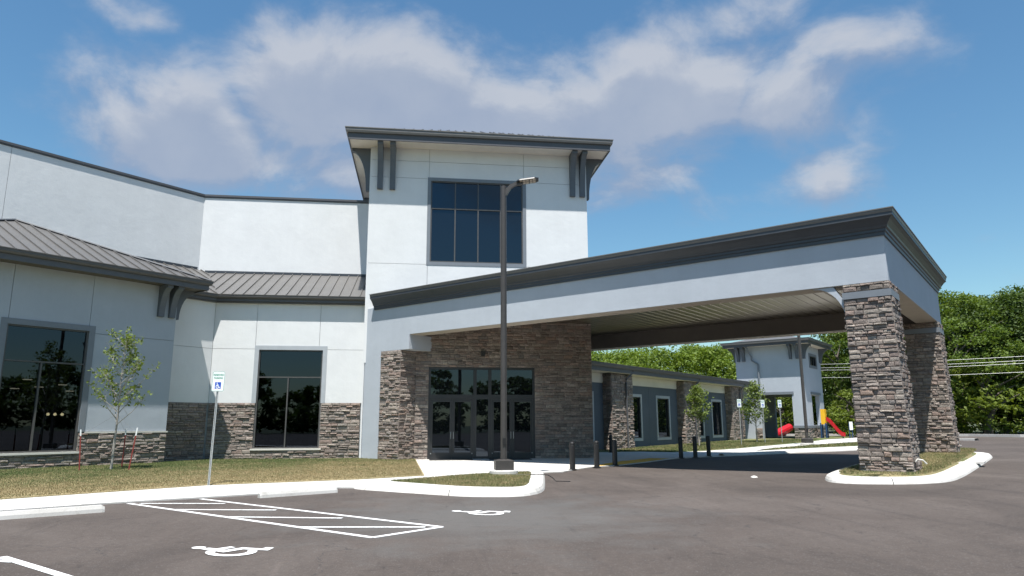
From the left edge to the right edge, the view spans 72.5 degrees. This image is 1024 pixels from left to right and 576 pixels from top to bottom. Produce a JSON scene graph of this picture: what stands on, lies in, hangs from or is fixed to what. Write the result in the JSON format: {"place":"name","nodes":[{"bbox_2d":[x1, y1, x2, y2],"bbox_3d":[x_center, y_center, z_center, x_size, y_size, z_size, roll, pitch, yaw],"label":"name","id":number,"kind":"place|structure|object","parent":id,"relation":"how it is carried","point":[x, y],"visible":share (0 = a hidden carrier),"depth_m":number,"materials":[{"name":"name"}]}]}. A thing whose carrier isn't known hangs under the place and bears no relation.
{"place":"outdoors","nodes":[
{"label":"outdoors","id":0,"kind":"place"},
{"bbox_2d":[0,458,423,499],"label":"lawn","id":1,"kind":"structure","parent":0,"point":[146,488],"depth_m":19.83,"materials":[{"name":"plant"}]},
{"bbox_2d":[78,430,81,470],"bbox_3d":[-15.105,5.695,24.409,0.145,1.460,0.042,1,-11,-7],"label":"stake","id":2,"kind":"object","parent":1,"relation":"on","point":[80,450],"visible":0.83,"depth_m":24.39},
{"bbox_2d":[86,326,159,468],"bbox_3d":[-14.427,4.012,25.437,2.691,5.275,2.131,-8,-14,35],"label":"young tree","id":3,"kind":"object","parent":1,"relation":"on","point":[127,341],"visible":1,"depth_m":25.46,"materials":[{"name":"green plant"}]},
{"bbox_2d":[121,429,126,466],"bbox_3d":[-14.526,6.023,26.128,0.065,1.470,0.042,1,-11,-7],"label":"stake","id":4,"kind":"object","parent":1,"relation":"on","point":[123,447],"visible":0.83,"depth_m":26.12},
{"bbox_2d":[128,428,137,469],"bbox_3d":[-13.406,5.715,24.694,0.205,1.520,0.042,1,-11,-7],"label":"stake","id":5,"kind":"object","parent":1,"relation":"on","point":[133,449],"visible":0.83,"depth_m":24.68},
{"bbox_2d":[207,371,224,485],"bbox_3d":[-8.020,3.772,18.783,0.340,3.040,0.042,0,-12,0],"label":"parking sign","id":6,"kind":"object","parent":1,"relation":"on","point":[218,379],"visible":0.98,"depth_m":18.98,"materials":[{"name":"metal"}]},
{"bbox_2d":[390,471,531,486],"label":"verge","id":7,"kind":"structure","parent":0,"point":[477,483],"depth_m":17.79,"materials":[{"name":"green plant"}]},
{"bbox_2d":[489,177,538,474],"bbox_3d":[0.092,1.074,21.743,1.566,9.340,0.860,1,-11,-7],"label":"lamp post","id":8,"kind":"object","parent":7,"relation":"on","point":[503,465],"visible":0.88,"depth_m":21.55,"materials":[{"name":"metal"}]},
{"bbox_2d":[0,438,961,511],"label":"sidewalk","id":9,"kind":"structure","parent":0,"point":[444,467],"depth_m":19.06,"materials":[{"name":"concrete"}]},
{"bbox_2d":[429,459,472,460],"bbox_3d":[-2.745,7.724,31.394,1.950,0.019,0.750,1,-11,-7],"label":"door mat","id":10,"kind":"object","parent":9,"relation":"on","point":[449,459],"depth_m":31.36,"materials":[{"name":"rubber"}]},
{"bbox_2d":[489,458,531,459],"bbox_3d":[-0.086,7.773,31.688,1.900,0.019,0.750,1,-11,-7],"label":"door mat","id":11,"kind":"object","parent":9,"relation":"on","point":[517,459],"depth_m":31.40,"materials":[{"name":"rubber"}]},
{"bbox_2d":[568,442,576,469],"bbox_3d":[2.130,5.914,24.625,0.320,0.972,0.320,1,-11,-7],"label":"bollard","id":12,"kind":"object","parent":9,"relation":"on","point":[572,454],"visible":1,"depth_m":24.54,"materials":[{"name":"black metal"}]},
{"bbox_2d":[593,441,600,467],"bbox_3d":[3.130,6.145,25.823,0.320,0.972,0.320,-10,-15,41],"label":"bollard","id":13,"kind":"object","parent":9,"relation":"on","point":[596,455],"visible":1,"depth_m":25.74,"materials":[{"name":"black metal"}]},
{"bbox_2d":[608,435,612,452],"bbox_3d":[5.480,8.626,38.652,0.320,0.972,0.320,8,-14,-37],"label":"bollard","id":14,"kind":"object","parent":9,"relation":"on","point":[610,443],"visible":0.84,"depth_m":38.58,"materials":[{"name":"black metal"}]},
{"bbox_2d":[600,458,668,465],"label":"tactile paving","id":15,"kind":"structure","parent":9,"relation":"on","point":[634,461],"depth_m":29.54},
{"bbox_2d":[612,440,618,465],"bbox_3d":[3.999,6.404,27.163,0.320,0.972,0.320,-1,-11,2],"label":"bollard","id":16,"kind":"object","parent":15,"relation":"on","point":[614,453],"visible":0.98,"depth_m":27.09,"materials":[{"name":"black metal"}]},
{"bbox_2d":[678,436,683,457],"bbox_3d":[7.745,7.313,32.049,0.320,0.972,0.320,-3,-11,12],"label":"bollard","id":17,"kind":"object","parent":9,"relation":"on","point":[680,444],"visible":1,"depth_m":31.98,"materials":[{"name":"black metal"}]},
{"bbox_2d":[692,436,698,457],"bbox_3d":[8.421,7.316,32.118,0.320,0.972,0.320,6,-12,-27],"label":"bollard","id":18,"kind":"object","parent":9,"relation":"on","point":[694,440],"visible":1,"depth_m":32.04,"materials":[{"name":"black metal"}]},
{"bbox_2d":[706,436,711,456],"bbox_3d":[9.298,7.479,33.036,0.320,0.972,0.320,-5,-12,21],"label":"bollard","id":19,"kind":"object","parent":9,"relation":"on","point":[708,447],"visible":1,"depth_m":32.96,"materials":[{"name":"black metal"}]},
{"bbox_2d":[797,336,814,444],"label":"lamp post","id":20,"kind":"object","parent":9,"relation":"on","point":[806,440],"visible":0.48,"depth_m":45.47,"materials":[{"name":"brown metal"}]},
{"bbox_2d":[848,422,852,437],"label":"notice sign","id":21,"kind":"object","parent":9,"relation":"on","point":[850,424],"visible":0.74,"depth_m":57.94,"materials":[{"name":"white plastic"}]},
{"bbox_2d":[0,436,1023,575],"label":"parking lot","id":22,"kind":"structure","parent":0,"point":[795,514],"depth_m":10.78,"materials":[{"name":"grey asphalt"}]},
{"bbox_2d":[0,560,15,562],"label":"painted line","id":23,"kind":"object","parent":22,"relation":"on","point":[9,561],"visible":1,"depth_m":8.36,"materials":[{"name":"paint"}]},
{"bbox_2d":[0,556,71,575],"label":"painted line","id":24,"kind":"object","parent":22,"relation":"on","point":[38,568],"visible":1,"depth_m":7.97,"materials":[{"name":"paint"}]},
{"bbox_2d":[0,505,104,519],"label":"wheel stop","id":25,"kind":"object","parent":22,"relation":"on","point":[20,514],"visible":1,"depth_m":12.57,"materials":[{"name":"concrete"}]},
{"bbox_2d":[139,503,224,503],"bbox_3d":[-6.841,4.476,14.499,1.795,0.004,0.090,-1,-11,2],"label":"painted line","id":26,"kind":"object","parent":22,"relation":"on","point":[181,503],"visible":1,"depth_m":14.46,"materials":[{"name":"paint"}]},
{"bbox_2d":[174,509,259,509],"bbox_3d":[-5.503,4.255,13.390,2.008,0.004,0.090,-1,-11,4],"label":"painted line","id":27,"kind":"object","parent":22,"relation":"on","point":[216,509],"visible":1,"depth_m":13.41,"materials":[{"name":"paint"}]},
{"bbox_2d":[192,546,272,555],"bbox_3d":[-3.727,3.389,8.993,1.120,0.002,0.681,-2,-11,8],"label":"wheelchair symbol","id":28,"kind":"object","parent":22,"relation":"on","point":[250,551],"visible":1,"depth_m":9.03,"materials":[{"name":"paint"}]},
{"bbox_2d":[126,503,372,537],"bbox_3d":[-5.000,4.044,12.306,7.531,0.004,0.100,-8,-14,37],"label":"painted line","id":29,"kind":"object","parent":22,"relation":"on","point":[257,521],"visible":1,"depth_m":11.75,"materials":[{"name":"paint"}]},
{"bbox_2d":[229,516,341,518],"bbox_3d":[-3.983,4.026,12.245,2.076,0.004,0.090,-1,-11,6],"label":"painted line","id":30,"kind":"object","parent":22,"relation":"on","point":[285,517],"visible":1,"depth_m":12.22,"materials":[{"name":"paint"}]},
{"bbox_2d":[257,487,337,497],"bbox_3d":[-4.946,4.743,16.211,1.900,0.130,0.170,10,-15,-41],"label":"wheel stop","id":31,"kind":"object","parent":22,"relation":"on","point":[283,493],"visible":1,"depth_m":16.11,"materials":[{"name":"concrete"}]},
{"bbox_2d":[202,499,443,526],"bbox_3d":[-3.984,4.222,13.235,7.227,0.004,0.100,-8,-14,37],"label":"painted line","id":32,"kind":"object","parent":22,"relation":"on","point":[327,513],"visible":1,"depth_m":12.77,"materials":[{"name":"paint"}]},
{"bbox_2d":[297,526,425,527],"bbox_3d":[-2.388,3.791,11.066,2.032,0.004,0.090,0,-11,1],"label":"painted line","id":33,"kind":"object","parent":22,"relation":"on","point":[370,527],"visible":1,"depth_m":11.03,"materials":[{"name":"paint"}]},
{"bbox_2d":[373,526,441,537],"bbox_3d":[-1.561,3.695,10.574,0.100,0.004,1.367,-10,-14,40],"label":"painted line","id":34,"kind":"object","parent":22,"relation":"on","point":[406,532],"visible":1,"depth_m":10.50,"materials":[{"name":"paint"}]},
{"bbox_2d":[354,470,544,496],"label":"kerb","id":35,"kind":"structure","parent":22,"relation":"on","point":[535,485],"depth_m":16.53,"materials":[{"name":"concrete"}]},
{"bbox_2d":[516,474,569,481],"bbox_3d":[0.889,5.367,19.815,1.989,0.172,0.357,-9,-14,39],"label":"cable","id":36,"kind":"object","parent":35,"relation":"on","point":[548,475],"visible":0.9,"depth_m":19.52,"materials":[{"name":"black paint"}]},
{"bbox_2d":[453,510,509,514],"bbox_3d":[-0.609,4.126,12.819,1.120,0.002,0.681,-2,-11,8],"label":"wheelchair symbol","id":37,"kind":"object","parent":22,"relation":"on","point":[497,512],"visible":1,"depth_m":12.84,"materials":[{"name":"paint"}]},
{"bbox_2d":[719,448,857,455],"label":"kerb","id":38,"kind":"structure","parent":22,"relation":"on","point":[774,452],"depth_m":34.99,"materials":[{"name":"concrete"}]},
{"bbox_2d":[784,434,1023,436],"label":"kerb","id":39,"kind":"structure","parent":22,"relation":"on","point":[996,435],"depth_m":57.44,"materials":[{"name":"concrete"}]},
{"bbox_2d":[838,447,976,476],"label":"verge","id":40,"kind":"structure","parent":22,"relation":"on","point":[923,474],"depth_m":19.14,"materials":[{"name":"green plant"}]},
{"bbox_2d":[361,206,960,471],"bbox_3d":[5.619,3.796,31.097,23.110,7.830,12.560,-9,-14,37],"label":"entrance canopy","id":41,"kind":"object","parent":40,"relation":"on","point":[871,282],"visible":0.98,"depth_m":25.51,"materials":[{"name":"grey paint"}]},
{"bbox_2d":[825,452,992,483],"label":"kerb","id":42,"kind":"structure","parent":22,"relation":"on","point":[957,471],"depth_m":18.78,"materials":[{"name":"concrete"}]},
{"bbox_2d":[960,438,978,440],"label":"kerb","id":43,"kind":"structure","parent":22,"relation":"on","point":[970,439],"depth_m":49.22,"materials":[{"name":"concrete"}]},
{"bbox_2d":[958,461,985,463],"bbox_3d":[15.059,5.973,23.803,2.950,0.088,0.740,1,-11,-7],"label":"crossing strip","id":44,"kind":"object","parent":22,"relation":"on","point":[979,462],"visible":0.43,"depth_m":23.68,"materials":[{"name":"concrete"}]},
{"bbox_2d":[0,0,1023,423],"label":"sky","id":45,"kind":"structure","parent":0,"point":[721,117],"materials":[{"name":"blue"}]},
{"bbox_2d":[599,436,854,451],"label":"lawn","id":46,"kind":"structure","parent":0,"point":[818,439],"depth_m":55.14,"materials":[{"name":"green plant"}]},
{"bbox_2d":[683,384,714,444],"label":"young tree","id":47,"kind":"object","parent":46,"relation":"on","point":[694,399],"visible":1,"depth_m":45.95,"materials":[{"name":"green plant"}]},
{"bbox_2d":[737,399,741,444],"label":"parking sign","id":48,"kind":"object","parent":46,"relation":"on","point":[739,403],"visible":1,"depth_m":46.13,"materials":[{"name":"metal"}]},
{"bbox_2d":[740,379,771,441],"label":"young tree","id":49,"kind":"object","parent":46,"relation":"on","point":[755,390],"visible":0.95,"depth_m":51.35,"materials":[{"name":"green plant"}]},
{"bbox_2d":[760,400,765,442],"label":"parking sign","id":50,"kind":"object","parent":46,"relation":"on","point":[762,404],"visible":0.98,"depth_m":48.93,"materials":[{"name":"metal"}]},
{"bbox_2d":[777,400,782,441],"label":"parking sign","id":51,"kind":"object","parent":46,"relation":"on","point":[779,404],"visible":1,"depth_m":49.65,"materials":[{"name":"metal"}]},
{"bbox_2d":[778,424,792,435],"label":"tunnel slide","id":52,"kind":"object","parent":46,"relation":"on","point":[787,428],"visible":0.42,"depth_m":70.30,"materials":[{"name":"red plastic"}]},
{"bbox_2d":[820,409,845,437],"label":"playground slide","id":53,"kind":"object","parent":46,"relation":"on","point":[825,419],"visible":0.88,"depth_m":58.69,"materials":[{"name":"red plastic"}]},
{"bbox_2d":[764,442,857,449],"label":"grass","id":54,"kind":"structure","parent":0,"point":[832,444],"depth_m":42.25,"materials":[{"name":"green plant"}]},
{"bbox_2d":[789,424,1023,433],"bbox_3d":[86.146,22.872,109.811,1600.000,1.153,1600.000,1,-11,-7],"label":"ground","id":55,"kind":"structure","parent":0,"point":[832,431],"depth_m":89.11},
{"bbox_2d":[0,126,613,469],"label":"building","id":56,"kind":"structure","parent":55,"relation":"on","point":[264,304],"depth_m":33.23,"materials":[{"name":"white paint"}]},
{"bbox_2d":[0,317,95,455],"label":"window","id":57,"kind":"structure","parent":56,"relation":"in","point":[43,368],"depth_m":26.48,"materials":[{"name":"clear glass"}]},
{"bbox_2d":[250,345,327,449],"bbox_3d":[-10.599,5.190,33.141,3.370,4.890,0.230,1,-11,-7],"label":"window","id":58,"kind":"structure","parent":56,"relation":"in","point":[289,382],"depth_m":33.21,"materials":[{"name":"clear glass"}]},
{"bbox_2d":[429,399,451,458],"bbox_3d":[-3.290,6.542,32.346,1.008,2.730,0.164,1,-11,-7],"label":"door","id":59,"kind":"structure","parent":56,"relation":"in","point":[440,409],"depth_m":32.37,"materials":[{"name":"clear glass"}]},
{"bbox_2d":[452,399,472,458],"bbox_3d":[-2.299,6.564,32.475,0.968,2.730,0.164,1,-11,-7],"label":"door","id":60,"kind":"structure","parent":56,"relation":"in","point":[462,409],"depth_m":32.51,"materials":[{"name":"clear glass"}]},
{"bbox_2d":[426,177,526,267],"bbox_3d":[-1.784,-3.328,35.543,5.050,4.580,0.150,1,-11,-7],"label":"window","id":61,"kind":"structure","parent":56,"relation":"in","point":[464,216],"depth_m":35.55,"materials":[{"name":"blue glass"}]},
{"bbox_2d":[491,399,511,458],"bbox_3d":[-0.488,6.610,32.740,0.968,2.730,0.100,1,-11,-7],"label":"door","id":62,"kind":"structure","parent":56,"relation":"in","point":[495,403],"depth_m":32.73,"materials":[{"name":"black glass"}]},
{"bbox_2d":[512,399,532,458],"bbox_3d":[0.492,6.626,32.836,0.978,2.730,0.164,1,-11,-7],"label":"door","id":63,"kind":"structure","parent":56,"relation":"in","point":[522,409],"depth_m":32.86,"materials":[{"name":"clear glass"}]},
{"bbox_2d":[592,361,751,449],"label":"school wing","id":64,"kind":"structure","parent":55,"relation":"on","point":[634,406],"depth_m":47.37,"materials":[{"name":"grey paint"}]},
{"bbox_2d":[592,391,594,442],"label":"window","id":65,"kind":"structure","parent":64,"relation":"in","point":[592,391],"depth_m":40.98,"materials":[{"name":"grey metal"}]},
{"bbox_2d":[633,394,642,440],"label":"window","id":66,"kind":"structure","parent":64,"relation":"in","point":[637,398],"depth_m":45.53,"materials":[{"name":"black glass"}]},
{"bbox_2d":[656,395,671,439],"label":"window","id":67,"kind":"structure","parent":64,"relation":"in","point":[663,416],"depth_m":48.50,"materials":[{"name":"black glass"}]},
{"bbox_2d":[699,398,704,437],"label":"window","id":68,"kind":"structure","parent":64,"relation":"in","point":[702,424],"depth_m":53.54,"materials":[{"name":"brown metal"}]},
{"bbox_2d":[711,399,723,437],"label":"window","id":69,"kind":"structure","parent":64,"relation":"in","point":[717,419],"depth_m":56.12,"materials":[{"name":"black glass"}]},
{"bbox_2d":[720,336,831,438],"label":"corner tower","id":70,"kind":"structure","parent":55,"relation":"on","point":[771,366],"depth_m":60.03,"materials":[{"name":"grey paint"}]},
{"bbox_2d":[808,353,817,368],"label":"window","id":71,"kind":"structure","parent":70,"relation":"in","point":[812,358],"depth_m":61.29,"materials":[{"name":"black glass"}]},
{"bbox_2d":[775,397,815,433],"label":"bush","id":72,"kind":"object","parent":55,"relation":"on","point":[785,418],"visible":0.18,"depth_m":78.41,"materials":[{"name":"green plant"}]},
{"bbox_2d":[777,369,828,433],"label":"tree","id":73,"kind":"object","parent":55,"relation":"on","point":[791,402],"visible":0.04,"depth_m":82.50,"materials":[{"name":"green plant"}]},
{"bbox_2d":[591,291,1023,431],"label":"woods","id":74,"kind":"object","parent":55,"relation":"on","point":[715,360],"visible":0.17,"depth_m":96.77,"materials":[{"name":"green plant"}]},
{"bbox_2d":[810,332,853,428],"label":"tree","id":75,"kind":"object","parent":55,"relation":"on","point":[827,402],"visible":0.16,"depth_m":76.17,"materials":[{"name":"green plant"}]},
{"bbox_2d":[820,332,851,402],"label":"tree","id":76,"kind":"object","parent":55,"relation":"on","point":[825,364],"visible":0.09,"depth_m":81.12,"materials":[{"name":"green plant"}]},
{"bbox_2d":[826,389,856,436],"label":"bush","id":77,"kind":"object","parent":55,"relation":"on","point":[840,422],"visible":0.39,"depth_m":64.02,"materials":[{"name":"green plant"}]},
{"bbox_2d":[834,340,853,405],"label":"tree","id":78,"kind":"object","parent":55,"relation":"on","point":[846,354],"visible":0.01,"depth_m":77.60,"materials":[{"name":"green plant"}]},
{"bbox_2d":[842,317,964,379],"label":"tree","id":79,"kind":"object","parent":55,"relation":"on","point":[946,350],"visible":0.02,"depth_m":70.79,"materials":[{"name":"green plant"}]},
{"bbox_2d":[903,288,1023,433],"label":"tree","id":80,"kind":"object","parent":55,"relation":"on","point":[961,300],"visible":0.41,"depth_m":63.71,"materials":[{"name":"green plant"}]},
{"bbox_2d":[940,313,1010,418],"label":"tree","id":81,"kind":"object","parent":55,"relation":"on","point":[963,350],"depth_m":71.00,"materials":[{"name":"green plant"}]},
{"bbox_2d":[939,291,1023,401],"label":"tree","id":82,"kind":"object","parent":55,"relation":"on","point":[976,327],"visible":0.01,"depth_m":75.62,"materials":[{"name":"green plant"}]},
{"bbox_2d":[943,295,1023,433],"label":"tree","id":83,"kind":"object","parent":55,"relation":"on","point":[960,330],"visible":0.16,"depth_m":69.08,"materials":[{"name":"green plant"}]},
{"bbox_2d":[949,357,1023,433],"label":"bush","id":84,"kind":"object","parent":55,"relation":"on","point":[967,413],"visible":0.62,"depth_m":62.03,"materials":[{"name":"green plant"}]},
{"bbox_2d":[965,284,1023,418],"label":"tree","id":85,"kind":"object","parent":55,"relation":"on","point":[1006,299],"visible":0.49,"depth_m":66.47,"materials":[{"name":"green plant"}]},
{"bbox_2d":[823,372,1018,377],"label":"overhead wire","id":86,"kind":"object","parent":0,"point":[961,374],"visible":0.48,"depth_m":60.55,"materials":[{"name":"metal"}]},
{"bbox_2d":[835,360,1023,367],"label":"overhead wire","id":87,"kind":"object","parent":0,"point":[960,363],"visible":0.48,"depth_m":60.45,"materials":[{"name":"metal"}]},
{"bbox_2d":[952,363,1023,366],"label":"overhead wire","id":88,"kind":"object","parent":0,"point":[983,365],"visible":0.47,"depth_m":59.66,"materials":[{"name":"metal"}]},
{"bbox_2d":[959,356,1022,359],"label":"overhead wire","id":89,"kind":"object","parent":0,"point":[986,358],"visible":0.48,"depth_m":59.58,"materials":[{"name":"metal"}]}
]}

